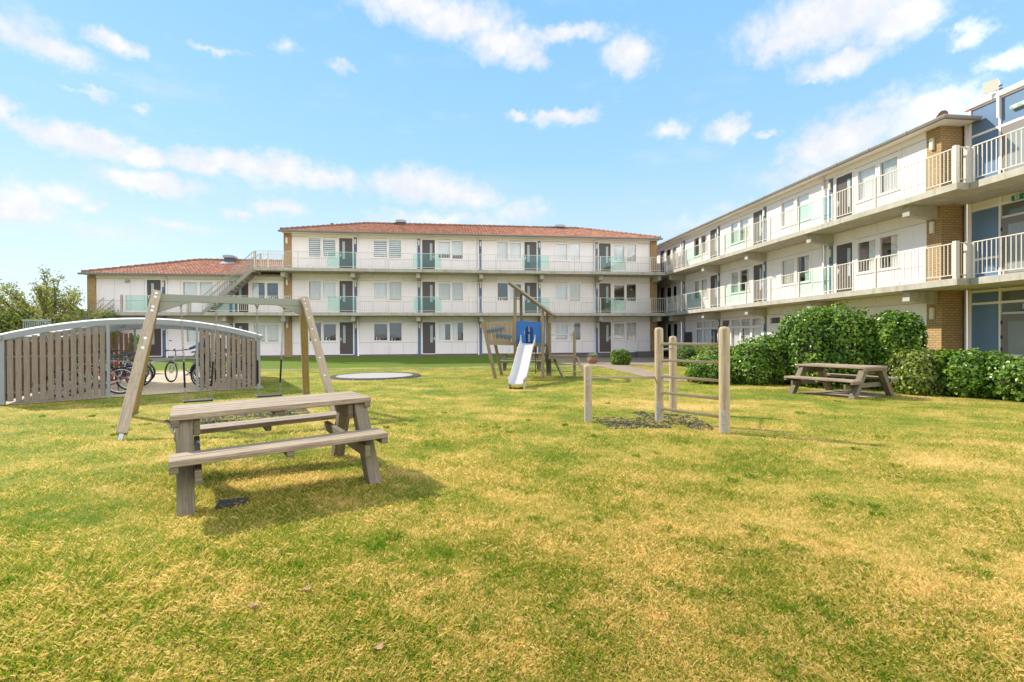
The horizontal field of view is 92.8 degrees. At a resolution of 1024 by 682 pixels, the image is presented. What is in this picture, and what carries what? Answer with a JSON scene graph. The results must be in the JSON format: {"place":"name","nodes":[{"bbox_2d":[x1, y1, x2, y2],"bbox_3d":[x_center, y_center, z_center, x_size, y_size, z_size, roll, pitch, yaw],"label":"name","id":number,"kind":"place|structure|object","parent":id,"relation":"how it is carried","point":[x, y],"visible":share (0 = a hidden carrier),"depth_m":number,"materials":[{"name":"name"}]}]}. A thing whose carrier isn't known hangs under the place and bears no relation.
{"place":"outdoors","nodes":[
{"label":"outdoors","id":0,"kind":"place"},
{"bbox_2d":[5,371,263,404],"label":"shelter paving","id":1,"kind":"structure","parent":0,"point":[159,383],"depth_m":14.00,"materials":[{"name":"beige concrete"}]},
{"bbox_2d":[46,352,132,397],"bbox_3d":[-10.502,0.821,12.215,1.808,1.100,0.594,-1,3,-39],"label":"bicycle","id":2,"kind":"object","parent":1,"relation":"on","point":[119,380],"visible":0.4,"depth_m":12.41,"materials":[{"name":"metal"}]},
{"bbox_2d":[62,353,146,393],"bbox_3d":[-10.968,0.819,13.134,0.629,1.101,1.706,0,0,37],"label":"bicycle","id":3,"kind":"object","parent":1,"relation":"on","point":[117,379],"visible":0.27,"depth_m":13.22,"materials":[{"name":"metal"}]},
{"bbox_2d":[77,350,152,387],"bbox_3d":[-11.521,0.815,14.166,1.802,1.100,0.586,-1,3,-39],"label":"bicycle","id":4,"kind":"object","parent":1,"relation":"on","point":[151,372],"visible":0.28,"depth_m":14.27,"materials":[{"name":"metal"}]},
{"bbox_2d":[0,318,262,404],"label":"bike shelter","id":5,"kind":"object","parent":1,"relation":"on","point":[26,364],"visible":0.9,"depth_m":11.75,"materials":[{"name":"wood"}]},
{"bbox_2d":[164,349,199,382],"bbox_3d":[-10.873,0.803,16.422,0.702,1.100,1.640,-2,-1,37],"label":"bicycle","id":6,"kind":"object","parent":1,"relation":"on","point":[173,362],"visible":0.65,"depth_m":16.13,"materials":[{"name":"black metal"}]},
{"bbox_2d":[189,349,251,387],"bbox_3d":[-8.395,0.802,14.186,1.808,1.100,0.594,0,3,-10],"label":"bicycle","id":7,"kind":"object","parent":1,"relation":"on","point":[193,369],"visible":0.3,"depth_m":14.12,"materials":[{"name":"black metal"}]},
{"bbox_2d":[187,252,258,315],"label":"outside staircase","id":8,"kind":"structure","parent":0,"point":[237,285],"depth_m":30.91,"materials":[{"name":"metal"}]},
{"bbox_2d":[170,366,595,370],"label":"bank path","id":9,"kind":"structure","parent":0,"point":[390,368],"depth_m":23.25,"materials":[{"name":"grey concrete"}]},
{"bbox_2d":[0,355,1023,681],"bbox_3d":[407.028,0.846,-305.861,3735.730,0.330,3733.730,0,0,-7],"label":"ground","id":10,"kind":"structure","parent":0,"point":[440,365],"depth_m":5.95,"materials":[{"name":"green plant"}]},
{"bbox_2d":[0,310,40,341],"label":"shrub","id":11,"kind":"object","parent":10,"relation":"on","point":[6,325],"visible":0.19,"depth_m":25.45,"materials":[{"name":"green plant"}]},
{"bbox_2d":[0,264,118,324],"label":"tree","id":12,"kind":"object","parent":10,"relation":"on","point":[47,302],"visible":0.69,"depth_m":27.41,"materials":[{"name":"green plant"}]},
{"bbox_2d":[24,308,99,362],"bbox_3d":[-24.782,-0.160,26.715,3.821,3.340,2.535,0,0,-7],"label":"shrub","id":13,"kind":"object","parent":10,"relation":"on","point":[57,319],"visible":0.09,"depth_m":26.25,"materials":[{"name":"green plant"}]},
{"bbox_2d":[69,307,120,353],"bbox_3d":[-26.427,-0.676,30.834,4.602,4.500,3.632,0,0,-7],"label":"shrub","id":14,"kind":"object","parent":10,"relation":"on","point":[104,317],"visible":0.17,"depth_m":30.26,"materials":[{"name":"green plant"}]},
{"bbox_2d":[77,255,283,357],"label":"apartment building","id":15,"kind":"structure","parent":10,"relation":"on","point":[128,289],"depth_m":31.67,"materials":[{"name":"white paint"}]},
{"bbox_2d":[146,279,161,311],"bbox_3d":[-23.094,-2.888,31.475,0.940,2.220,0.110,0,0,-7],"label":"door","id":16,"kind":"structure","parent":15,"relation":"in","point":[156,284],"depth_m":31.44,"materials":[{"name":"paint"}]},
{"bbox_2d":[149,329,161,356],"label":"door","id":17,"kind":"structure","parent":15,"relation":"in","point":[156,347],"depth_m":31.50,"materials":[{"name":"paint"}]},
{"bbox_2d":[168,329,184,355],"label":"door","id":18,"kind":"structure","parent":15,"relation":"in","point":[175,342],"depth_m":31.59,"materials":[{"name":"white"}]},
{"bbox_2d":[182,281,197,294],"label":"window","id":19,"kind":"structure","parent":15,"relation":"in","point":[188,287],"depth_m":31.81,"materials":[{"name":"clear glass"}]},
{"bbox_2d":[199,282,212,295],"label":"window","id":20,"kind":"structure","parent":15,"relation":"in","point":[205,286],"depth_m":31.94,"materials":[{"name":"clear glass"}]},
{"bbox_2d":[234,280,248,311],"bbox_3d":[-17.816,-2.918,32.142,0.960,2.220,0.110,0,0,-7],"label":"door","id":21,"kind":"structure","parent":15,"relation":"in","point":[244,291],"depth_m":32.14,"materials":[{"name":"paint"}]},
{"bbox_2d":[253,324,265,342],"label":"window","id":22,"kind":"structure","parent":15,"relation":"in","point":[261,329],"depth_m":32.37,"materials":[{"name":"clear glass"}]},
{"bbox_2d":[266,324,279,342],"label":"window","id":23,"kind":"structure","parent":15,"relation":"in","point":[272,329],"depth_m":32.47,"materials":[{"name":"clear glass"}]},
{"bbox_2d":[165,414,243,433],"bbox_3d":[-5.115,1.377,8.328,1.237,0.036,2.325,-1,0,-39],"label":"rubber mat","id":24,"kind":"object","parent":10,"relation":"on","point":[214,420],"visible":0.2,"depth_m":8.44,"materials":[{"name":"black rubber"}]},
{"bbox_2d":[116,289,333,439],"bbox_3d":[-5.065,0.281,8.907,3.375,2.300,2.805,-1,0,-39],"label":"swing set","id":25,"kind":"object","parent":10,"relation":"on","point":[301,306],"visible":0.93,"depth_m":8.69,"materials":[{"name":"brown wood"}]},
{"bbox_2d":[180,302,218,402],"bbox_3d":[-5.453,0.190,8.515,0.596,1.728,0.232,-1,0,-35],"label":"swing","id":26,"kind":"object","parent":25,"relation":"hanging from","point":[211,385],"visible":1,"depth_m":8.43,"materials":[{"name":"metal"}]},
{"bbox_2d":[255,304,284,397],"bbox_3d":[-4.547,0.182,9.208,0.531,1.728,0.200,-1,0,-35],"label":"swing","id":27,"kind":"object","parent":25,"relation":"hanging from","point":[267,395],"visible":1,"depth_m":9.10,"materials":[{"name":"metal"}]},
{"bbox_2d":[215,497,248,509],"bbox_3d":[-2.291,1.334,3.990,0.222,0.035,0.184,0,0,-24],"label":"rubber tile","id":28,"kind":"object","parent":10,"relation":"on","point":[222,503],"visible":0.8,"depth_m":3.97,"materials":[{"name":"black rubber"}]},
{"bbox_2d":[242,408,309,419],"bbox_3d":[-4.135,1.358,8.837,1.165,0.029,1.860,-1,0,-37],"label":"rubber mat","id":29,"kind":"object","parent":10,"relation":"on","point":[289,412],"visible":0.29,"depth_m":9.06,"materials":[{"name":"black rubber"}]},
{"bbox_2d":[168,391,387,516],"bbox_3d":[-2.301,1.002,4.760,1.664,0.832,1.706,-2,1,-33],"label":"picnic table","id":30,"kind":"object","parent":10,"relation":"on","point":[188,459],"visible":0.95,"depth_m":4.43,"materials":[{"name":"brown wood"}]},
{"bbox_2d":[330,372,420,379],"bbox_3d":[-5.101,1.323,18.261,3.400,0.095,3.400,0,0,-7],"label":"trampoline","id":31,"kind":"object","parent":10,"relation":"on","point":[377,376],"visible":0.94,"depth_m":17.79,"materials":[{"name":"rubber"}]},
{"bbox_2d":[253,219,665,356],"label":"apartment building","id":32,"kind":"structure","parent":10,"relation":"on","point":[399,287],"depth_m":33.86,"materials":[{"name":"white paint"}]},
{"bbox_2d":[307,237,320,257],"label":"window","id":33,"kind":"structure","parent":32,"relation":"in","point":[309,238],"depth_m":32.74,"materials":[{"name":"white glass"}]},
{"bbox_2d":[308,280,321,300],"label":"window","id":34,"kind":"structure","parent":32,"relation":"in","point":[315,289],"depth_m":32.79,"materials":[{"name":"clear glass"}]},
{"bbox_2d":[322,281,336,300],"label":"window","id":35,"kind":"structure","parent":32,"relation":"in","point":[328,288],"depth_m":32.91,"materials":[{"name":"clear glass"}]},
{"bbox_2d":[322,239,336,257],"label":"window","id":36,"kind":"structure","parent":32,"relation":"in","point":[335,250],"depth_m":32.86,"materials":[{"name":"white glass"}]},
{"bbox_2d":[338,237,352,267],"bbox_3d":[-11.223,-5.861,32.962,0.980,2.270,0.110,0,0,-7],"label":"door","id":37,"kind":"structure","parent":32,"relation":"in","point":[345,244],"depth_m":32.95,"materials":[{"name":"paint"}]},
{"bbox_2d":[339,321,353,354],"bbox_3d":[-11.194,-0.191,32.991,0.980,2.270,0.110,0,0,-7],"label":"door","id":38,"kind":"structure","parent":32,"relation":"in","point":[346,328],"depth_m":32.99,"materials":[{"name":"paint"}]},
{"bbox_2d":[339,280,353,311],"bbox_3d":[-11.209,-2.981,32.977,0.980,2.270,0.110,0,0,-7],"label":"door","id":39,"kind":"structure","parent":32,"relation":"in","point":[346,287],"depth_m":32.97,"materials":[{"name":"paint"}]},
{"bbox_2d":[372,282,388,300],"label":"window","id":40,"kind":"structure","parent":32,"relation":"in","point":[379,288],"depth_m":33.33,"materials":[{"name":"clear glass"}]},
{"bbox_2d":[373,240,387,258],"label":"window","id":41,"kind":"structure","parent":32,"relation":"in","point":[373,240],"depth_m":33.28,"materials":[{"name":"white glass"}]},
{"bbox_2d":[388,281,401,300],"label":"window","id":42,"kind":"structure","parent":32,"relation":"in","point":[395,287],"depth_m":33.46,"materials":[{"name":"white glass"}]},
{"bbox_2d":[388,239,401,258],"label":"window","id":43,"kind":"structure","parent":32,"relation":"in","point":[388,239],"depth_m":33.41,"materials":[{"name":"white glass"}]},
{"bbox_2d":[421,239,435,268],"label":"door","id":44,"kind":"structure","parent":32,"relation":"in","point":[427,245],"depth_m":33.64,"materials":[{"name":"paint"}]},
{"bbox_2d":[422,321,435,353],"bbox_3d":[-5.733,-0.222,33.681,0.970,2.270,0.110,0,0,-7],"label":"door","id":45,"kind":"structure","parent":32,"relation":"in","point":[428,327],"depth_m":33.68,"materials":[{"name":"paint"}]},
{"bbox_2d":[422,281,435,312],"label":"door","id":46,"kind":"structure","parent":32,"relation":"in","point":[428,287],"depth_m":33.66,"materials":[{"name":"paint"}]},
{"bbox_2d":[437,241,450,259],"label":"window","id":47,"kind":"structure","parent":32,"relation":"in","point":[443,247],"depth_m":33.83,"materials":[{"name":"white glass"}]},
{"bbox_2d":[438,323,450,340],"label":"window","id":48,"kind":"structure","parent":32,"relation":"in","point":[441,326],"depth_m":33.87,"materials":[{"name":"white glass"}]},
{"bbox_2d":[438,283,450,300],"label":"window","id":49,"kind":"structure","parent":32,"relation":"in","point":[444,289],"depth_m":33.87,"materials":[{"name":"white glass"}]},
{"bbox_2d":[451,240,462,259],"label":"window","id":50,"kind":"structure","parent":32,"relation":"in","point":[457,247],"depth_m":33.97,"materials":[{"name":"white glass"}]},
{"bbox_2d":[452,322,463,341],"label":"window","id":51,"kind":"structure","parent":32,"relation":"in","point":[454,324],"depth_m":33.98,"materials":[{"name":"white glass"}]},
{"bbox_2d":[452,282,463,301],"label":"window","id":52,"kind":"structure","parent":32,"relation":"in","point":[457,287],"depth_m":33.99,"materials":[{"name":"white glass"}]},
{"bbox_2d":[496,241,508,260],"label":"window","id":53,"kind":"structure","parent":32,"relation":"in","point":[502,246],"depth_m":34.37,"materials":[{"name":"white glass"}]},
{"bbox_2d":[509,242,521,260],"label":"window","id":54,"kind":"structure","parent":32,"relation":"in","point":[515,248],"depth_m":34.46,"materials":[{"name":"white glass"}]},
{"bbox_2d":[524,241,536,269],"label":"door","id":55,"kind":"structure","parent":32,"relation":"in","point":[530,247],"depth_m":34.53,"materials":[{"name":"paint"}]},
{"bbox_2d":[524,282,537,312],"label":"door","id":56,"kind":"structure","parent":32,"relation":"in","point":[531,288],"depth_m":34.56,"materials":[{"name":"paint"}]},
{"bbox_2d":[554,284,568,301],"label":"window","id":57,"kind":"structure","parent":32,"relation":"in","point":[561,290],"depth_m":34.91,"materials":[{"name":"white glass"}]},
{"bbox_2d":[555,243,567,260],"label":"window","id":58,"kind":"structure","parent":32,"relation":"in","point":[561,249],"depth_m":34.88,"materials":[{"name":"white glass"}]},
{"bbox_2d":[555,323,568,340],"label":"window","id":59,"kind":"structure","parent":32,"relation":"in","point":[560,328],"depth_m":34.92,"materials":[{"name":"white glass"}]},
{"bbox_2d":[568,243,580,261],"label":"window","id":60,"kind":"structure","parent":32,"relation":"in","point":[574,248],"depth_m":35.01,"materials":[{"name":"white glass"}]},
{"bbox_2d":[569,283,580,301],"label":"window","id":61,"kind":"structure","parent":32,"relation":"in","point":[574,288],"depth_m":35.04,"materials":[{"name":"white glass"}]},
{"bbox_2d":[598,242,610,270],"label":"door","id":62,"kind":"structure","parent":32,"relation":"in","point":[604,249],"depth_m":35.22,"materials":[{"name":"paint"}]},
{"bbox_2d":[598,321,611,352],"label":"door","id":63,"kind":"structure","parent":32,"relation":"in","point":[605,327],"depth_m":35.25,"materials":[{"name":"paint"}]},
{"bbox_2d":[598,283,611,312],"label":"door","id":64,"kind":"structure","parent":32,"relation":"in","point":[604,289],"depth_m":35.24,"materials":[{"name":"paint"}]},
{"bbox_2d":[613,244,624,261],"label":"window","id":65,"kind":"structure","parent":32,"relation":"in","point":[617,248],"depth_m":35.44,"materials":[{"name":"white glass"}]},
{"bbox_2d":[613,323,625,339],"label":"window","id":66,"kind":"structure","parent":32,"relation":"in","point":[619,329],"depth_m":35.47,"materials":[{"name":"white glass"}]},
{"bbox_2d":[626,244,636,262],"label":"window","id":67,"kind":"structure","parent":32,"relation":"in","point":[631,249],"depth_m":35.55,"materials":[{"name":"white glass"}]},
{"bbox_2d":[626,322,637,340],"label":"window","id":68,"kind":"structure","parent":32,"relation":"in","point":[631,327],"depth_m":35.59,"materials":[{"name":"white glass"}]},
{"bbox_2d":[500,353,540,370],"bbox_3d":[0.436,0.948,21.730,1.852,0.830,1.706,0,0,1],"label":"picnic table","id":69,"kind":"object","parent":10,"relation":"on","point":[504,360],"visible":0.51,"depth_m":21.25,"materials":[{"name":"brown wood"}]},
{"bbox_2d":[481,281,583,388],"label":"play tower","id":70,"kind":"structure","parent":10,"relation":"on","point":[513,330],"depth_m":17.18,"materials":[{"name":"brown wood"}]},
{"bbox_2d":[609,348,631,364],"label":"shrub","id":71,"kind":"object","parent":10,"relation":"on","point":[621,356],"visible":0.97,"depth_m":25.59,"materials":[{"name":"green plant"}]},
{"bbox_2d":[592,417,671,428],"bbox_3d":[1.904,1.324,7.932,0.972,0.022,1.074,0,0,-7],"label":"rubber mat","id":72,"kind":"object","parent":10,"relation":"on","point":[628,424],"visible":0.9,"depth_m":7.82,"materials":[{"name":"black rubber"}]},
{"bbox_2d":[584,326,729,433],"bbox_3d":[2.222,0.609,8.050,2.052,1.675,2.231,0,0,-7],"label":"climbing frame","id":73,"kind":"object","parent":10,"relation":"on","point":[723,380],"visible":0.92,"depth_m":7.93,"materials":[{"name":"brown wood"}]},
{"bbox_2d":[650,413,713,429],"bbox_3d":[2.980,1.333,8.197,0.657,0.028,1.716,0,0,-7],"label":"rubber mat","id":74,"kind":"object","parent":10,"relation":"on","point":[683,420],"visible":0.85,"depth_m":8.14,"materials":[{"name":"black rubber"}]},
{"bbox_2d":[677,345,704,365],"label":"shrub","id":75,"kind":"object","parent":10,"relation":"on","point":[685,353],"visible":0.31,"depth_m":24.44,"materials":[{"name":"green plant"}]},
{"bbox_2d":[683,352,745,383],"bbox_3d":[6.457,0.846,15.136,2.107,1.063,1.640,0,0,-7],"label":"shrub","id":76,"kind":"object","parent":10,"relation":"on","point":[704,370],"visible":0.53,"depth_m":14.74,"materials":[{"name":"green plant"}]},
{"bbox_2d":[696,346,735,356],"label":"shrub","id":77,"kind":"object","parent":10,"relation":"on","point":[709,350],"visible":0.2,"depth_m":22.04,"materials":[{"name":"green plant"}]},
{"bbox_2d":[731,330,792,384],"bbox_3d":[7.778,0.479,14.728,2.412,1.790,1.493,0,0,4],"label":"shrub","id":78,"kind":"object","parent":10,"relation":"on","point":[763,360],"visible":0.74,"depth_m":14.26,"materials":[{"name":"green plant"}]},
{"bbox_2d":[657,110,993,355],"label":"side wing building","id":79,"kind":"structure","parent":10,"relation":"on","point":[878,229],"depth_m":20.13,"materials":[{"name":"white paint"}]},
{"bbox_2d":[710,274,717,307],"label":"door","id":80,"kind":"structure","parent":79,"relation":"in","point":[713,278],"depth_m":30.57,"materials":[{"name":"paint"}]},
{"bbox_2d":[729,220,738,245],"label":"window","id":81,"kind":"structure","parent":79,"relation":"in","point":[734,236],"depth_m":28.53,"materials":[{"name":"white glass"}]},
{"bbox_2d":[730,270,738,294],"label":"window","id":82,"kind":"structure","parent":79,"relation":"in","point":[734,276],"depth_m":28.55,"materials":[{"name":"white glass"}]},
{"bbox_2d":[730,328,739,348],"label":"window","id":83,"kind":"structure","parent":79,"relation":"in","point":[734,332],"depth_m":28.60,"materials":[{"name":"white glass"}]},
{"bbox_2d":[738,215,749,242],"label":"window","id":84,"kind":"structure","parent":79,"relation":"in","point":[745,221],"depth_m":27.61,"materials":[{"name":"white glass"}]},
{"bbox_2d":[752,208,762,244],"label":"door","id":85,"kind":"structure","parent":79,"relation":"in","point":[757,216],"depth_m":26.19,"materials":[{"name":"paint"}]},
{"bbox_2d":[753,263,762,301],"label":"door","id":86,"kind":"structure","parent":79,"relation":"in","point":[757,268],"depth_m":26.21,"materials":[{"name":"paint"}]},
{"bbox_2d":[779,257,794,286],"bbox_3d":[13.578,-3.376,23.890,0.228,1.335,1.090,0,0,-7],"label":"window","id":87,"kind":"structure","parent":79,"relation":"in","point":[789,263],"depth_m":23.99,"materials":[{"name":"white glass"}]},
{"bbox_2d":[780,197,794,228],"bbox_3d":[13.530,-6.256,23.871,0.160,1.335,1.090,0,0,-7],"label":"window","id":88,"kind":"structure","parent":79,"relation":"in","point":[789,205],"depth_m":23.98,"materials":[{"name":"white glass"}]},
{"bbox_2d":[796,190,809,223],"bbox_3d":[13.660,-6.251,22.839,0.160,1.335,0.990,0,0,-7],"label":"window","id":89,"kind":"structure","parent":79,"relation":"in","point":[805,198],"depth_m":22.91,"materials":[{"name":"white glass"}]},
{"bbox_2d":[796,253,810,283],"bbox_3d":[13.700,-3.372,22.858,0.211,1.335,0.990,0,0,-7],"label":"window","id":90,"kind":"structure","parent":79,"relation":"in","point":[807,256],"depth_m":22.81,"materials":[{"name":"white glass"}]},
{"bbox_2d":[835,240,853,292],"bbox_3d":[13.983,-3.018,20.466,0.110,2.220,0.950,0,0,-7],"label":"door","id":91,"kind":"structure","parent":79,"relation":"in","point":[844,252],"depth_m":20.49,"materials":[{"name":"paint"}]},
{"bbox_2d":[835,170,853,219],"bbox_3d":[13.969,-5.898,20.451,0.110,2.220,0.950,0,0,-7],"label":"door","id":92,"kind":"structure","parent":79,"relation":"in","point":[844,181],"depth_m":20.47,"materials":[{"name":"paint"}]},
{"bbox_2d":[856,237,876,274],"bbox_3d":[14.142,-3.356,19.365,0.213,1.335,1.030,0,0,-7],"label":"window","id":93,"kind":"structure","parent":79,"relation":"in","point":[873,241],"depth_m":19.34,"materials":[{"name":"white glass"}]},
{"bbox_2d":[856,163,876,203],"bbox_3d":[14.127,-6.235,19.350,0.213,1.335,1.030,0,0,-7],"label":"window","id":94,"kind":"structure","parent":79,"relation":"in","point":[869,172],"depth_m":19.51,"materials":[{"name":"white glass"}]},
{"bbox_2d":[877,232,899,271],"bbox_3d":[14.262,-3.351,18.388,0.207,1.335,0.940,0,0,-7],"label":"window","id":95,"kind":"structure","parent":79,"relation":"in","point":[895,237],"depth_m":18.31,"materials":[{"name":"white glass"}]},
{"bbox_2d":[877,154,899,196],"bbox_3d":[14.258,-6.231,18.374,0.228,1.335,0.940,0,0,-7],"label":"window","id":96,"kind":"structure","parent":79,"relation":"in","point":[890,164],"depth_m":18.45,"materials":[{"name":"white glass"}]},
{"bbox_2d":[776,300,879,389],"bbox_3d":[9.089,0.114,13.924,2.500,2.518,2.113,0,0,-7],"label":"shrub","id":97,"kind":"object","parent":10,"relation":"on","point":[823,334],"visible":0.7,"depth_m":13.42,"materials":[{"name":"green plant"}]},
{"bbox_2d":[801,390,901,397],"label":"table slab","id":98,"kind":"structure","parent":10,"relation":"on","point":[843,393],"depth_m":11.92,"materials":[{"name":"beige concrete"}]},
{"bbox_2d":[784,363,898,398],"bbox_3d":[7.966,0.996,11.838,1.906,0.834,1.605,0,0,-27],"label":"picnic table","id":99,"kind":"object","parent":98,"relation":"on","point":[857,384],"visible":0.91,"depth_m":11.49,"materials":[{"name":"brown wood"}]},
{"bbox_2d":[866,309,928,389],"bbox_3d":[10.250,0.253,13.115,1.238,2.226,1.377,0,0,-7],"label":"shrub","id":100,"kind":"object","parent":10,"relation":"on","point":[894,329],"visible":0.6,"depth_m":12.72,"materials":[{"name":"green plant"}]},
{"bbox_2d":[885,347,961,395],"bbox_3d":[10.468,0.752,12.351,1.785,1.230,1.309,0,0,-7],"label":"shrub","id":101,"kind":"object","parent":10,"relation":"on","point":[913,370],"visible":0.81,"depth_m":12.00,"materials":[{"name":"green plant"}]},
{"bbox_2d":[934,348,1020,398],"bbox_3d":[11.125,0.761,11.732,1.651,1.213,1.401,0,0,-7],"label":"shrub","id":102,"kind":"object","parent":10,"relation":"on","point":[962,370],"visible":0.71,"depth_m":11.44,"materials":[{"name":"green plant"}]},
{"bbox_2d":[943,80,1023,359],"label":"blue link building","id":103,"kind":"structure","parent":10,"relation":"on","point":[994,238],"depth_m":15.34,"materials":[{"name":"clear glass"}]},
{"bbox_2d":[983,78,1002,117],"bbox_3d":[15.275,-7.669,15.486,0.101,1.220,0.457,0,0,-31],"label":"panel antenna","id":104,"kind":"object","parent":103,"relation":"attached to","point":[991,86],"visible":1,"depth_m":15.41,"materials":[{"name":"paint"}]},
{"bbox_2d":[1000,119,1023,172],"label":"door","id":105,"kind":"structure","parent":103,"relation":"in","point":[1016,125],"depth_m":15.05,"materials":[{"name":"glass"}]},
{"bbox_2d":[1000,214,1023,273],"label":"door","id":106,"kind":"structure","parent":103,"relation":"in","point":[1014,224],"depth_m":15.05,"materials":[{"name":"white glass"}]},
{"bbox_2d":[1000,313,1023,359],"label":"door","id":107,"kind":"structure","parent":103,"relation":"in","point":[1012,325],"depth_m":15.09,"materials":[{"name":"grey glass"}]},
{"bbox_2d":[978,355,1023,401],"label":"shrub","id":108,"kind":"object","parent":10,"relation":"on","point":[1006,379],"visible":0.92,"depth_m":10.85,"materials":[{"name":"green plant"}]},
{"bbox_2d":[0,0,1023,310],"label":"sky","id":109,"kind":"structure","parent":0,"point":[133,132],"materials":[{"name":"blue"}]},
{"bbox_2d":[531,356,668,365],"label":"front paving","id":110,"kind":"structure","parent":0,"point":[635,361],"depth_m":29.27,"materials":[{"name":"beige concrete"}]},
{"bbox_2d":[599,366,692,380],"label":"path","id":111,"kind":"structure","parent":0,"point":[635,370],"depth_m":20.23,"materials":[{"name":"beige concrete"}]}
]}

